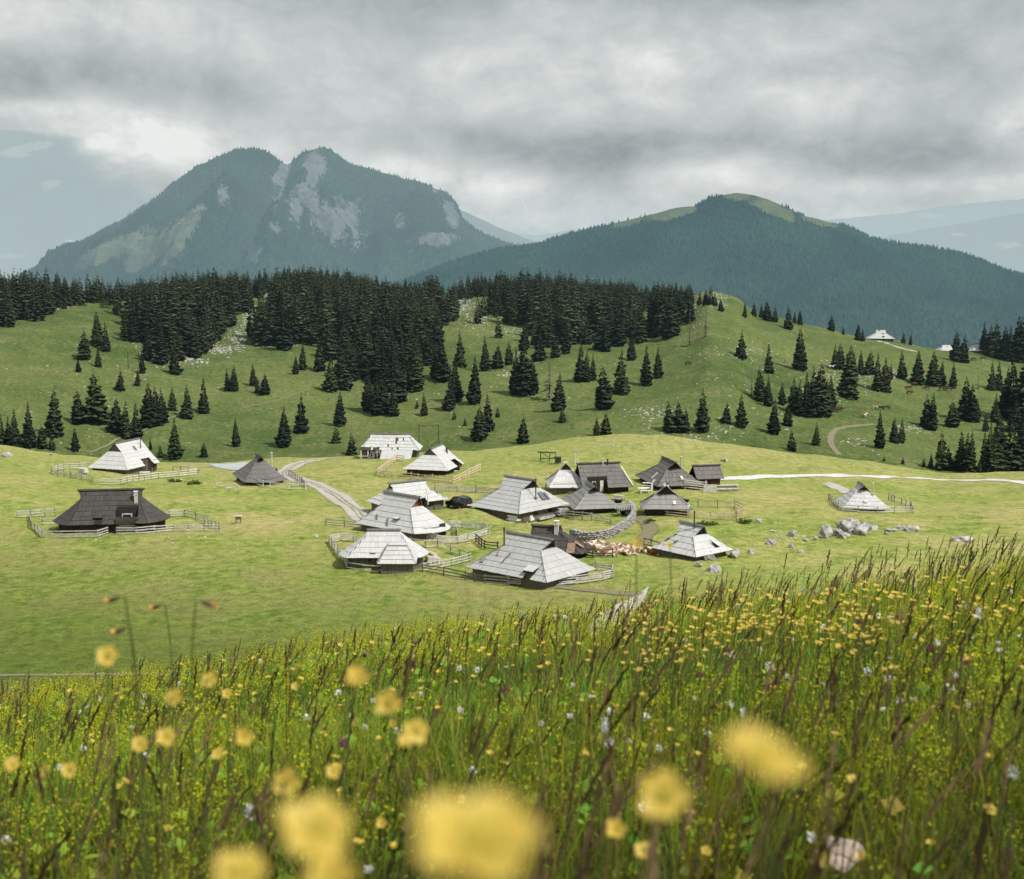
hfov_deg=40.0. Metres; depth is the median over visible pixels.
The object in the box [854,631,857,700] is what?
buttercup
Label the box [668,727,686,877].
buttercup
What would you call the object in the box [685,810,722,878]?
buttercup
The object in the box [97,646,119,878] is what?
buttercup
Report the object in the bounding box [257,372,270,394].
spruce tree
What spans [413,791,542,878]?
buttercup
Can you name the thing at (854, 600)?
buttercup
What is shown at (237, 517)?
trough stand
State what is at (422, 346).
spruce tree
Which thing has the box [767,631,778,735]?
buttercup
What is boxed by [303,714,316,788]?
white flower
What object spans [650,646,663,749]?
buttercup
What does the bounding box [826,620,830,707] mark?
buttercup
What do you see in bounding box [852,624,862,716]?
buttercup
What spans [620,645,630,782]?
buttercup
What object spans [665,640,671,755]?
buttercup
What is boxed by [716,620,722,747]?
buttercup
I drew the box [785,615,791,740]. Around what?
buttercup
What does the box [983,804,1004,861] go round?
buttercup
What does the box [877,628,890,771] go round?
buttercup
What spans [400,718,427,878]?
buttercup
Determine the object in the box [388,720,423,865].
buttercup
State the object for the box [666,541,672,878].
buttercup
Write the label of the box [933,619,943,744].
buttercup
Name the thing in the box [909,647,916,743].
buttercup
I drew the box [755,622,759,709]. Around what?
buttercup
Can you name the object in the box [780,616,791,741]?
buttercup
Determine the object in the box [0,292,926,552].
limestone rubble
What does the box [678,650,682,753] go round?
buttercup
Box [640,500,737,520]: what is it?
rail fence
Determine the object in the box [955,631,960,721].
buttercup
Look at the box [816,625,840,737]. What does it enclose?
buttercup
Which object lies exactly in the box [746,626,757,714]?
buttercup
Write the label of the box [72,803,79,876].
buttercup
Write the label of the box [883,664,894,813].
buttercup
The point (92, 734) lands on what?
buttercup
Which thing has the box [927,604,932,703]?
buttercup
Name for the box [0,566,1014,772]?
distant buttercups
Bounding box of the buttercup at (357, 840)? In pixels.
[353,838,363,878]
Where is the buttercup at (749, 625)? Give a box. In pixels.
[747,624,761,724]
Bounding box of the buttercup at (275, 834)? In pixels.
[275,795,277,877]
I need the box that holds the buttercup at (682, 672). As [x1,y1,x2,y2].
[679,636,700,728]
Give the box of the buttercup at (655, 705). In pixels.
[655,655,660,756]
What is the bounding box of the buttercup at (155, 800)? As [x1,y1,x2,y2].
[155,741,160,866]
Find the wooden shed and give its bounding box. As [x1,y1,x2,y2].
[689,464,723,487]
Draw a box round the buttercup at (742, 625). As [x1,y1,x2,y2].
[739,623,745,722]
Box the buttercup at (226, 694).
[222,689,231,849]
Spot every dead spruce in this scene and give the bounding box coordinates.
[541,357,552,399]
[685,313,694,345]
[704,307,710,335]
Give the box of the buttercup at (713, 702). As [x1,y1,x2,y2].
[703,655,714,766]
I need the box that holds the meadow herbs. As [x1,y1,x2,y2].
[0,551,1023,878]
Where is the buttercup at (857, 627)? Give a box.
[854,626,859,724]
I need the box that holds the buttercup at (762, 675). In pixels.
[761,630,768,726]
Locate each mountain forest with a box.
[7,145,516,292]
[390,193,1023,345]
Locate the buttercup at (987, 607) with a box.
[982,606,1001,724]
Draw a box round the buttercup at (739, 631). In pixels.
[738,630,741,722]
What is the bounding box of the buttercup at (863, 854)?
[855,851,865,878]
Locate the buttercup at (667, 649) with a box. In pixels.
[665,648,670,699]
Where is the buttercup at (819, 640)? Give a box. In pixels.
[817,615,821,705]
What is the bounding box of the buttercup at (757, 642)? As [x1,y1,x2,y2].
[749,613,759,714]
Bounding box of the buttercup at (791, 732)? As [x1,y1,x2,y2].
[787,677,806,837]
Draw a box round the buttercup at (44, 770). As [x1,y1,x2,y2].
[41,764,59,878]
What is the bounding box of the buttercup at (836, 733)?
[832,731,875,878]
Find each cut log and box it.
[425,555,433,563]
[428,551,437,555]
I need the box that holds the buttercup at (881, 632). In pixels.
[874,631,883,781]
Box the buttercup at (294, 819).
[278,795,350,878]
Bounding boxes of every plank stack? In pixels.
[72,468,87,473]
[506,514,520,522]
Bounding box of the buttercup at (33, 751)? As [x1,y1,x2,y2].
[29,720,34,795]
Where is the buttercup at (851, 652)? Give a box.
[850,651,854,776]
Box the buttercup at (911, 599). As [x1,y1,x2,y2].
[900,598,913,707]
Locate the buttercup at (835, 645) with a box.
[835,599,842,727]
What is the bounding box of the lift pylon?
[418,425,439,443]
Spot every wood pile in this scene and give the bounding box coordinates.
[556,508,569,515]
[559,504,573,510]
[717,484,738,490]
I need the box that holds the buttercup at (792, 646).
[789,611,792,722]
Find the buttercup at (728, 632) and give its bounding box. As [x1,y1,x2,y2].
[710,631,730,750]
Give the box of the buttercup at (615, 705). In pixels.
[597,703,618,862]
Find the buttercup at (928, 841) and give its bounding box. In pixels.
[908,839,934,878]
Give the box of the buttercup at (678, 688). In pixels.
[673,640,678,748]
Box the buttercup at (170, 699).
[165,687,182,878]
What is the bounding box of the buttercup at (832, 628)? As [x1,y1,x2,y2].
[808,627,834,762]
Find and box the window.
[122,513,131,516]
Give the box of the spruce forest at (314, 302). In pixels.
[0,264,694,348]
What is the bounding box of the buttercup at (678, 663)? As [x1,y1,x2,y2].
[675,625,679,716]
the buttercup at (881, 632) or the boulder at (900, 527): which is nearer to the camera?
the buttercup at (881, 632)
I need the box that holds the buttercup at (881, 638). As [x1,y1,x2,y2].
[868,637,884,727]
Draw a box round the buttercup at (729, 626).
[725,625,730,705]
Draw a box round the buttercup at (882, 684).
[862,633,885,768]
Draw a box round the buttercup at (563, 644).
[551,643,565,773]
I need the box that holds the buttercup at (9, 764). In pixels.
[0,756,20,870]
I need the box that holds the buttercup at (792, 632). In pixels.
[788,631,795,739]
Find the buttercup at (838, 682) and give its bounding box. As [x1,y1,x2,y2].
[834,646,840,773]
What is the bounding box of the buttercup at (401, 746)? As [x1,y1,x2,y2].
[397,710,402,811]
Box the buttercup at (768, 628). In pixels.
[766,627,770,726]
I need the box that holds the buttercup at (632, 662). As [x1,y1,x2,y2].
[630,661,643,771]
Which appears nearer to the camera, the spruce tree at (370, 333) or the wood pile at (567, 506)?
the wood pile at (567, 506)
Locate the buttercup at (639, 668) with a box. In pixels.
[633,667,641,793]
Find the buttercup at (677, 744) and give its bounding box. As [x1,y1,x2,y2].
[642,743,679,839]
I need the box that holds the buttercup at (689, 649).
[688,648,693,768]
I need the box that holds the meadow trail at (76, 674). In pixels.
[0,672,242,675]
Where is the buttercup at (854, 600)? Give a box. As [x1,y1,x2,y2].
[853,599,867,704]
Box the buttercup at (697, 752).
[678,751,700,869]
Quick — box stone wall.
[569,500,636,540]
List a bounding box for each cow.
[584,538,597,545]
[585,541,604,548]
[594,545,613,552]
[597,538,610,546]
[599,548,618,556]
[606,543,624,550]
[617,544,632,552]
[622,547,641,555]
[640,543,657,553]
[644,545,658,554]
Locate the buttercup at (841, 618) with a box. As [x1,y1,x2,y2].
[829,617,843,742]
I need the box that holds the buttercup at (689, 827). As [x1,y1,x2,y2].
[684,826,690,878]
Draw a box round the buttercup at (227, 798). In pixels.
[227,739,232,849]
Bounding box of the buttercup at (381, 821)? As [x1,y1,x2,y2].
[376,817,387,878]
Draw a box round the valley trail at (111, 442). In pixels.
[89,413,179,451]
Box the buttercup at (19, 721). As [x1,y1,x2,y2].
[6,720,20,855]
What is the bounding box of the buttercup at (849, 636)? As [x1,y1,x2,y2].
[835,634,851,780]
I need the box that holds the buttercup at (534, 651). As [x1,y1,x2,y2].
[531,650,536,733]
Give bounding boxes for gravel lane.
[589,587,648,631]
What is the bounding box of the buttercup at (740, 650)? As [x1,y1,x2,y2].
[738,615,746,693]
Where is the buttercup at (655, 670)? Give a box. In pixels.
[647,637,674,757]
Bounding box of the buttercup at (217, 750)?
[199,747,223,877]
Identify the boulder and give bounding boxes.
[730,548,739,557]
[836,518,859,531]
[846,522,869,535]
[861,522,877,530]
[894,525,905,529]
[905,525,919,531]
[951,535,972,541]
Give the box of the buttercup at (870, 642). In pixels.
[866,640,877,773]
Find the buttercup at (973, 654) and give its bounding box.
[968,653,975,795]
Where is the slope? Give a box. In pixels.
[460,210,536,245]
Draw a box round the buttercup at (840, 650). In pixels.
[839,611,845,720]
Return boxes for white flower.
[1,835,10,850]
[56,764,67,863]
[142,752,149,873]
[244,803,256,849]
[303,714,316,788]
[335,690,345,776]
[362,724,374,818]
[363,865,373,878]
[369,698,375,787]
[456,665,474,720]
[457,706,463,775]
[466,666,478,758]
[528,720,544,810]
[565,713,572,850]
[587,717,608,803]
[589,694,602,794]
[590,707,613,798]
[599,739,613,877]
[600,722,608,863]
[637,804,657,865]
[655,744,668,800]
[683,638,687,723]
[689,695,696,786]
[725,701,733,795]
[739,707,751,840]
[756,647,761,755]
[764,662,773,721]
[777,674,789,728]
[807,831,815,874]
[821,836,865,873]
[863,667,871,758]
[880,707,885,792]
[885,676,894,787]
[897,698,903,776]
[929,638,940,744]
[937,672,957,785]
[944,684,962,830]
[966,702,977,774]
[974,615,982,706]
[975,607,986,673]
[997,648,1002,739]
[1008,765,1023,873]
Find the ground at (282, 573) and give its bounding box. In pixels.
[0,291,1023,878]
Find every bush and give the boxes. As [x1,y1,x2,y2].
[98,298,114,308]
[167,478,184,481]
[186,477,201,484]
[644,519,657,523]
[695,520,721,525]
[738,517,752,523]
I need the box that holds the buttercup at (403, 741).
[359,733,413,878]
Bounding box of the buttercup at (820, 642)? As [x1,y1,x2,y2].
[810,641,822,726]
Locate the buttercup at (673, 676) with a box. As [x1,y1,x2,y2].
[671,660,678,703]
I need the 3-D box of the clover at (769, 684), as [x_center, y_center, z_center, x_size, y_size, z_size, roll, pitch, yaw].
[0.687,0.794,3.786,0.028,0.298,0.047,3,8,22]
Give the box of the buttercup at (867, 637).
[864,597,879,714]
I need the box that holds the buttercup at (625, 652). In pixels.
[624,651,628,766]
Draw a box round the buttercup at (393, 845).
[390,842,396,878]
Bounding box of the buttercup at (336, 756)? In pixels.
[329,755,338,833]
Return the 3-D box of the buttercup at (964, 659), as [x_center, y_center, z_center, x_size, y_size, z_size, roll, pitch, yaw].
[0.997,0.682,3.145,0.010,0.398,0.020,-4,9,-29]
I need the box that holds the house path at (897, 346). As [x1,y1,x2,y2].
[878,341,916,351]
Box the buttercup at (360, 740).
[360,683,368,819]
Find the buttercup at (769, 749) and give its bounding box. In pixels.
[722,724,807,878]
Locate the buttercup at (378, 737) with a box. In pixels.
[376,735,391,878]
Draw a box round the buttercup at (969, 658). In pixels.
[965,656,977,792]
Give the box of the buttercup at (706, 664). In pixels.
[705,625,714,714]
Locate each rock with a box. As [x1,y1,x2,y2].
[0,452,12,456]
[694,562,702,566]
[707,563,721,572]
[747,549,754,553]
[755,518,762,522]
[766,538,776,544]
[787,529,796,536]
[819,524,832,537]
[832,528,841,535]
[837,531,849,538]
[884,528,895,531]
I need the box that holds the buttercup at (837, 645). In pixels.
[835,643,855,786]
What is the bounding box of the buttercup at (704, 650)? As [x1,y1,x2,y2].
[687,649,707,802]
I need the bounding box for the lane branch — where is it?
[554,585,642,595]
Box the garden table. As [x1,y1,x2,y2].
[637,487,650,493]
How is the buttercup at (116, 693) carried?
on the ground at (282, 573)
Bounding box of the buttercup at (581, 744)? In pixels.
[579,699,583,813]
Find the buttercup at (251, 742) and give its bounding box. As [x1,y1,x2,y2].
[237,690,254,837]
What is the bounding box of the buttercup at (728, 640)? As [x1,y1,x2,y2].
[724,639,730,734]
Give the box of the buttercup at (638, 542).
[633,538,643,878]
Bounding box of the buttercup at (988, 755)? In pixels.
[986,753,1004,858]
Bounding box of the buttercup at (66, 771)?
[61,762,81,878]
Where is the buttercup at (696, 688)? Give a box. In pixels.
[692,636,696,756]
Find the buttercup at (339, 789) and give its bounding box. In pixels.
[337,788,347,855]
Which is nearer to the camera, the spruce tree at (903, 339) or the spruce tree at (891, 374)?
the spruce tree at (891, 374)
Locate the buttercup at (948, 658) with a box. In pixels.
[946,633,958,723]
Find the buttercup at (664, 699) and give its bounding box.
[664,652,668,742]
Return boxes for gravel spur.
[822,483,849,492]
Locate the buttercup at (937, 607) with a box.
[935,605,952,713]
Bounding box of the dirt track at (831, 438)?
[827,423,874,454]
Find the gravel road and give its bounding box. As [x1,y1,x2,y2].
[721,474,1023,483]
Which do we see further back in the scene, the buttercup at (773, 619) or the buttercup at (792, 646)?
the buttercup at (792, 646)
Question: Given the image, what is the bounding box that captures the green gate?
[703,484,716,492]
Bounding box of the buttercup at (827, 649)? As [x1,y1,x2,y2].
[822,618,846,704]
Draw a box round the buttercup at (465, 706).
[463,675,475,753]
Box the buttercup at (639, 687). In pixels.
[638,649,644,751]
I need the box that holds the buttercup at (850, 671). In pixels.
[843,621,850,731]
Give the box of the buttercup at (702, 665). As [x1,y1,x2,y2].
[699,634,712,710]
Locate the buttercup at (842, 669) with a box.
[839,607,843,721]
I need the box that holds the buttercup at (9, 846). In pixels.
[6,819,11,878]
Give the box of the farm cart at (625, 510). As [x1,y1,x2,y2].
[610,502,633,515]
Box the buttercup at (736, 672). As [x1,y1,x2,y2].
[731,633,736,707]
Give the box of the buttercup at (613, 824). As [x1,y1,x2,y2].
[607,818,640,875]
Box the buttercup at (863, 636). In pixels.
[860,634,867,785]
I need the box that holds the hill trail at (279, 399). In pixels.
[242,389,309,407]
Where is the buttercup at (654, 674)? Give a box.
[653,637,658,722]
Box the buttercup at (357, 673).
[339,666,369,873]
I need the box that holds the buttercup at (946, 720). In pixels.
[944,683,949,768]
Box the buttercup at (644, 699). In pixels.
[642,661,648,768]
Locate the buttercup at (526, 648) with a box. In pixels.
[524,647,537,731]
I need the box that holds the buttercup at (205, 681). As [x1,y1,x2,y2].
[201,672,216,878]
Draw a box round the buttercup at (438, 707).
[435,705,452,791]
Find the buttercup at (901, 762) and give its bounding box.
[896,692,905,877]
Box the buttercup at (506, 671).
[505,648,510,705]
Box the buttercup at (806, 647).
[789,612,808,721]
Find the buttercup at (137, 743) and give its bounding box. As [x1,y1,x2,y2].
[131,736,147,878]
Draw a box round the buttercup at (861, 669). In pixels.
[850,634,862,704]
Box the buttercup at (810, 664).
[808,621,812,728]
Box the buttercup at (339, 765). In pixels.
[332,762,357,878]
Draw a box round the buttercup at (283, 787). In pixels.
[274,767,300,878]
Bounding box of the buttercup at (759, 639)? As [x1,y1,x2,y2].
[753,638,761,725]
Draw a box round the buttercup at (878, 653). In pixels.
[871,629,880,720]
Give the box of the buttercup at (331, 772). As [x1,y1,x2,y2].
[326,764,349,860]
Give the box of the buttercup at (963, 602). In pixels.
[961,601,968,728]
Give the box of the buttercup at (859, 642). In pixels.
[856,609,859,700]
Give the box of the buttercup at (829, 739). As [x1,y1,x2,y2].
[814,685,830,815]
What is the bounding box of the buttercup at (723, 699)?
[721,652,726,775]
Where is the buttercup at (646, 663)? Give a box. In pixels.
[644,629,655,725]
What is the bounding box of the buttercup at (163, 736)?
[142,727,175,878]
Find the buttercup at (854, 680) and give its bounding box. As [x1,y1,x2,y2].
[840,632,854,762]
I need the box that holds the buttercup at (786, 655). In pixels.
[776,609,787,733]
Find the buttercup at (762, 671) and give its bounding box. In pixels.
[762,615,786,731]
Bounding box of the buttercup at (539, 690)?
[523,689,542,771]
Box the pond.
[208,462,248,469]
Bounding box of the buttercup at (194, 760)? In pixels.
[183,698,195,825]
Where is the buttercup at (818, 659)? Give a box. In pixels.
[800,618,821,756]
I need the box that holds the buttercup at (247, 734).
[236,727,260,878]
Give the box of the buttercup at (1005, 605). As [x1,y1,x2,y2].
[1003,604,1007,697]
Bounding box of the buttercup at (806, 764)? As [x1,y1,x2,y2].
[775,761,807,855]
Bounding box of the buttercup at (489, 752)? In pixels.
[486,750,494,790]
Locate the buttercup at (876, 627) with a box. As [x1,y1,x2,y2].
[871,597,893,705]
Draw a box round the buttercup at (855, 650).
[840,649,857,795]
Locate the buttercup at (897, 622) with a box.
[895,621,899,708]
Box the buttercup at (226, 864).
[214,848,266,878]
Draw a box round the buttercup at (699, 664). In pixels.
[697,663,701,740]
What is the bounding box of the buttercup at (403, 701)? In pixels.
[403,644,413,767]
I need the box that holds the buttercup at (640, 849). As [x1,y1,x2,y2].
[634,842,647,876]
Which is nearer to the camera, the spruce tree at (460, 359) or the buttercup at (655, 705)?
the buttercup at (655, 705)
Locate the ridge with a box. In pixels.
[0,130,153,278]
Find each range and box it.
[512,199,1023,242]
[881,213,1023,272]
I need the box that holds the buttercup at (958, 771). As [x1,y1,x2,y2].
[953,706,958,846]
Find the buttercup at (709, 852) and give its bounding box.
[701,845,719,878]
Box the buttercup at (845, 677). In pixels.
[844,635,855,728]
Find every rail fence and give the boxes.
[15,508,55,517]
[29,510,108,537]
[41,517,57,524]
[51,462,87,472]
[51,467,92,481]
[99,468,197,484]
[116,523,219,534]
[168,509,219,529]
[172,465,199,471]
[255,478,306,489]
[288,470,304,487]
[325,519,360,527]
[328,531,354,568]
[346,562,378,572]
[376,454,403,472]
[376,469,453,483]
[410,537,468,558]
[421,563,509,585]
[422,552,470,569]
[426,532,438,539]
[434,485,496,492]
[436,519,488,543]
[447,523,457,537]
[453,464,480,482]
[475,533,498,548]
[507,561,613,584]
[565,510,611,523]
[585,548,613,557]
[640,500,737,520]
[643,538,685,558]
[675,478,706,488]
[697,499,735,507]
[734,499,742,518]
[828,493,913,512]
[888,494,913,512]
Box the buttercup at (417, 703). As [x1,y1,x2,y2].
[415,679,422,776]
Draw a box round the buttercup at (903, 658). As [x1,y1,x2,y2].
[897,618,926,733]
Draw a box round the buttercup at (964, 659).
[954,658,965,823]
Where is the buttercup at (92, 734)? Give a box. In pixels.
[89,733,94,800]
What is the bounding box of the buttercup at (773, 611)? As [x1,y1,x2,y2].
[771,610,782,721]
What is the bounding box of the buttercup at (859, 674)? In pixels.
[856,642,860,750]
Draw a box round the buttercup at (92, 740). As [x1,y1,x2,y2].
[83,739,94,863]
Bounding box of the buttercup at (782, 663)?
[766,620,784,730]
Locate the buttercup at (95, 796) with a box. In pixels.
[80,746,97,868]
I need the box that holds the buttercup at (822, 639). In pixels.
[819,638,830,776]
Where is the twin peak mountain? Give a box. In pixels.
[18,148,508,290]
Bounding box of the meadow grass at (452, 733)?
[0,547,1023,878]
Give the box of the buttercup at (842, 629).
[840,628,849,711]
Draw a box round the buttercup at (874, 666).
[863,612,874,743]
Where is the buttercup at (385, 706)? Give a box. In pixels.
[376,689,423,878]
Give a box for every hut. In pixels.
[53,488,170,533]
[87,437,159,473]
[232,452,287,484]
[339,528,428,573]
[355,490,450,539]
[358,433,422,459]
[366,479,448,509]
[403,443,463,475]
[464,527,595,588]
[468,475,568,522]
[531,520,591,558]
[544,461,581,494]
[562,480,618,515]
[575,453,633,493]
[635,456,702,489]
[640,482,692,515]
[651,511,732,560]
[832,481,889,510]
[866,329,894,341]
[935,344,951,350]
[969,343,984,352]
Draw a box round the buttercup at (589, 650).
[576,649,592,799]
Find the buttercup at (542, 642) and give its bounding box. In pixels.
[540,641,545,746]
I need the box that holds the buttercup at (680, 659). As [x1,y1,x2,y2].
[668,658,682,768]
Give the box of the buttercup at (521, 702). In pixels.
[512,664,521,748]
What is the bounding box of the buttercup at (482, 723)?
[478,682,483,782]
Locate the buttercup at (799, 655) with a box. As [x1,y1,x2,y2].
[798,623,804,744]
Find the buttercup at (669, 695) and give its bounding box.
[664,670,671,725]
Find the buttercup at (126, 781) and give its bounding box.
[121,778,149,870]
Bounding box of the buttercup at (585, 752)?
[582,750,602,878]
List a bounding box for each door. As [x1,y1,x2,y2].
[433,501,439,509]
[439,523,445,535]
[522,513,527,521]
[600,481,602,490]
[710,479,716,483]
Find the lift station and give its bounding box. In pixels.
[537,451,560,463]
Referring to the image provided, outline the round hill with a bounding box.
[409,193,1023,349]
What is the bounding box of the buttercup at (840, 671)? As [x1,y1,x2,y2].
[838,625,858,735]
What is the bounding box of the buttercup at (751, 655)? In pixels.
[745,621,752,693]
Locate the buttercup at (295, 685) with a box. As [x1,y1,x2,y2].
[291,682,330,796]
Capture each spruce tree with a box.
[0,414,5,444]
[4,416,13,445]
[10,410,21,446]
[21,400,36,447]
[37,424,48,448]
[43,388,64,437]
[48,433,55,450]
[61,297,66,308]
[70,388,84,424]
[70,426,80,451]
[75,358,82,372]
[76,329,91,359]
[82,368,110,425]
[90,312,105,346]
[95,344,102,367]
[100,323,110,351]
[104,395,122,432]
[114,368,125,391]
[118,400,133,438]
[119,309,129,340]
[126,286,140,326]
[127,308,140,341]
[131,402,143,437]
[134,371,140,385]
[138,290,152,342]
[139,350,146,373]
[139,383,160,428]
[142,327,154,356]
[142,329,152,360]
[144,288,161,325]
[150,297,171,351]
[151,293,164,334]
[151,385,164,425]
[152,313,166,348]
[152,320,168,364]
[157,446,162,457]
[159,388,169,422]
[166,307,186,350]
[166,315,175,354]
[167,389,177,410]
[167,419,184,459]
[168,346,183,374]
[170,330,185,360]
[175,307,201,351]
[178,383,193,419]
[184,323,203,358]
[197,316,209,353]
[197,378,210,413]
[198,440,207,457]
[223,367,230,390]
[227,366,238,391]
[231,418,240,446]
[249,365,255,385]
[254,377,259,392]
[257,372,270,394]
[273,407,291,447]
[276,301,294,350]
[291,355,298,373]
[293,393,309,433]
[299,342,307,369]
[313,337,326,371]
[320,356,338,392]
[321,322,336,360]
[330,324,341,358]
[330,427,341,443]
[332,392,346,426]
[334,340,346,376]
[336,354,353,390]
[338,321,350,354]
[343,333,357,370]
[346,433,357,455]
[347,344,360,380]
[350,321,358,347]
[355,327,364,368]
[358,329,373,378]
[360,365,373,411]
[366,316,373,346]
[366,332,380,383]
[369,371,386,415]
[372,301,386,342]
[376,323,388,366]
[377,377,390,414]
[384,343,400,391]
[385,309,396,336]
[388,383,399,416]
[389,359,407,403]
[393,314,405,359]
[397,299,414,353]
[398,359,409,391]
[404,322,413,363]
[407,335,424,369]
[407,347,424,392]
[408,336,425,379]
[412,308,428,347]
[419,329,425,354]
[420,393,428,415]
[422,335,432,365]
[429,315,445,352]
[429,344,441,378]
[433,339,451,382]
[441,374,456,410]
[449,358,465,401]
[452,331,467,367]
[464,357,481,404]
[469,406,488,441]
[478,335,491,370]
[482,393,495,431]
[491,343,503,368]
[495,406,499,417]
[504,340,513,364]
[508,351,518,394]
[511,345,533,395]
[515,417,529,443]
[518,319,529,350]
[527,355,538,394]
[530,330,546,361]
[550,329,561,357]
[550,373,567,411]
[557,407,566,422]
[560,319,571,353]
[572,342,587,382]
[584,350,592,381]
[590,355,596,380]
[592,312,604,349]
[593,418,599,435]
[594,365,615,409]
[599,319,611,351]
[599,414,611,435]
[609,309,627,346]
[611,347,630,394]
[626,332,636,360]
[634,306,647,342]
[639,344,652,385]
[645,290,657,336]
[651,347,663,377]
[652,284,667,336]
[659,284,680,339]
[662,402,676,432]
[673,400,686,432]
[676,286,686,322]
[681,409,690,433]
[684,287,695,323]
[693,389,710,432]
[696,293,701,305]
[701,290,707,305]
[705,287,713,304]
[712,294,717,305]
[718,298,724,311]
[720,402,730,423]
[734,331,747,359]
[734,394,749,428]
[742,303,747,317]
[751,301,756,316]
[752,369,769,401]
[759,306,763,317]
[762,300,773,321]
[763,375,773,405]
[764,345,774,373]
[766,397,781,435]
[772,307,778,321]
[777,381,787,405]
[781,403,792,426]
[783,305,793,329]
[786,379,798,411]
[786,429,796,451]
[791,328,807,370]
[793,380,804,416]
[797,310,802,324]
[799,373,814,417]
[808,367,825,417]
[811,426,820,445]
[814,365,832,417]
[827,315,834,331]
[828,375,837,408]
[830,344,838,369]
[835,345,859,399]
[837,343,845,368]
[849,352,858,376]
[854,324,860,340]
[857,350,865,374]
[860,329,864,341]
[864,351,874,374]
[871,355,884,391]
[873,410,885,448]
[880,358,891,392]
[889,365,893,379]
[889,418,899,443]
[896,351,907,378]
[898,417,905,443]
[901,333,905,343]
[909,350,925,385]
[918,395,933,426]
[924,351,940,386]
[924,395,938,430]
[927,454,933,468]
[934,430,950,469]
[939,361,946,385]
[943,445,954,470]
[944,402,961,427]
[948,329,964,361]
[948,362,957,388]
[952,432,964,470]
[957,377,971,420]
[958,433,974,472]
[960,334,969,362]
[964,385,979,422]
[966,429,978,472]
[976,459,982,472]
[977,398,982,417]
[978,322,987,351]
[980,430,986,464]
[981,423,999,471]
[982,324,992,355]
[982,415,989,431]
[984,319,1003,358]
[986,363,997,390]
[990,393,999,422]
[990,432,1008,471]
[993,411,1006,442]
[995,360,1002,390]
[995,368,1011,418]
[997,327,1010,360]
[998,424,1011,471]
[1003,353,1018,412]
[1004,326,1017,361]
[1004,367,1023,421]
[1004,416,1021,471]
[1005,398,1021,432]
[1011,314,1023,352]
[1011,422,1023,470]
[1013,319,1023,362]
[1015,407,1023,443]
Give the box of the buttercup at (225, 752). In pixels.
[224,751,239,853]
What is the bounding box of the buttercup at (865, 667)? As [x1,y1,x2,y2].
[863,641,869,700]
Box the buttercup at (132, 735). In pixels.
[120,697,136,806]
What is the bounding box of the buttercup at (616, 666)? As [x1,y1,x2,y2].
[613,631,632,717]
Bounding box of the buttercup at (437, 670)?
[419,669,440,776]
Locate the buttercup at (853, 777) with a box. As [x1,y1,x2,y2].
[846,774,866,878]
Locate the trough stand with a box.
[234,515,241,523]
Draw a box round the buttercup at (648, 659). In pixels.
[643,628,650,745]
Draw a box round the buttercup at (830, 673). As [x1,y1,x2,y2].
[821,628,830,770]
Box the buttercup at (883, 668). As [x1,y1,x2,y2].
[863,667,886,869]
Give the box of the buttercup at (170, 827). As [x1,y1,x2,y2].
[165,825,174,878]
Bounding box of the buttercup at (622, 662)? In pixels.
[616,661,624,756]
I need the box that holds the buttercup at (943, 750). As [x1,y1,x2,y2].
[931,705,943,802]
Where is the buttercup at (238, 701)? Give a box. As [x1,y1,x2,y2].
[234,666,239,779]
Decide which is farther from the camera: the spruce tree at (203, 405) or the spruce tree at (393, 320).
the spruce tree at (393, 320)
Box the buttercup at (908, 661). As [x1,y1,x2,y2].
[906,633,918,713]
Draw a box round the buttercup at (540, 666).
[537,665,542,803]
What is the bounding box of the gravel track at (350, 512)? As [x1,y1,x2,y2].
[278,457,368,521]
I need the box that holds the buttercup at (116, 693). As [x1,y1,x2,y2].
[115,692,120,769]
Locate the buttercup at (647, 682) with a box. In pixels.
[644,658,648,710]
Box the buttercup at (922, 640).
[904,639,924,810]
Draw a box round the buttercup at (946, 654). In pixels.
[944,612,951,736]
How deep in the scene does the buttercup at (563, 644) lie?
4.16 m
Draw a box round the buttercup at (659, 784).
[640,768,690,878]
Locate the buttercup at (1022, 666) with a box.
[1016,665,1023,834]
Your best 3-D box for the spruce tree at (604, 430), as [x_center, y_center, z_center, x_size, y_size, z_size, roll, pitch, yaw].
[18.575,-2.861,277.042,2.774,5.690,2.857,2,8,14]
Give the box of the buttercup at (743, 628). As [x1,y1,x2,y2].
[741,627,744,723]
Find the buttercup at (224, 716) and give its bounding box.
[222,714,232,823]
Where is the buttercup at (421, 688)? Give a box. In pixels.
[418,686,435,789]
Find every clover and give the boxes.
[331,737,348,833]
[362,653,368,724]
[502,687,508,767]
[695,672,703,760]
[763,683,773,735]
[773,678,779,736]
[856,619,864,695]
[926,646,933,741]
[960,656,968,793]
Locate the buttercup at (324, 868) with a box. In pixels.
[299,852,356,878]
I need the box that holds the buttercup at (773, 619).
[771,617,784,737]
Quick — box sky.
[0,0,1023,234]
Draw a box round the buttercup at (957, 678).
[945,637,958,742]
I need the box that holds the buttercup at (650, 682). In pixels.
[648,649,651,734]
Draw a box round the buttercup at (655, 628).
[654,627,667,754]
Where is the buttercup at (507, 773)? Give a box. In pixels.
[502,761,509,790]
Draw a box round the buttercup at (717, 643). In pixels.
[712,642,719,786]
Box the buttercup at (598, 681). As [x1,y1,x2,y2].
[596,680,606,816]
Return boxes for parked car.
[445,495,472,508]
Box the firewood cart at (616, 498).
[611,494,624,502]
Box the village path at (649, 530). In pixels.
[632,514,658,547]
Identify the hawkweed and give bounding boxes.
[103,596,148,878]
[110,627,151,878]
[149,604,182,878]
[191,600,216,878]
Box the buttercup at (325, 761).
[320,731,328,833]
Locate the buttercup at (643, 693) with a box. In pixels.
[640,692,645,765]
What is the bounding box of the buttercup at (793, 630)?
[784,605,795,664]
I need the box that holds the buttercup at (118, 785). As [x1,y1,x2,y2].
[95,784,121,878]

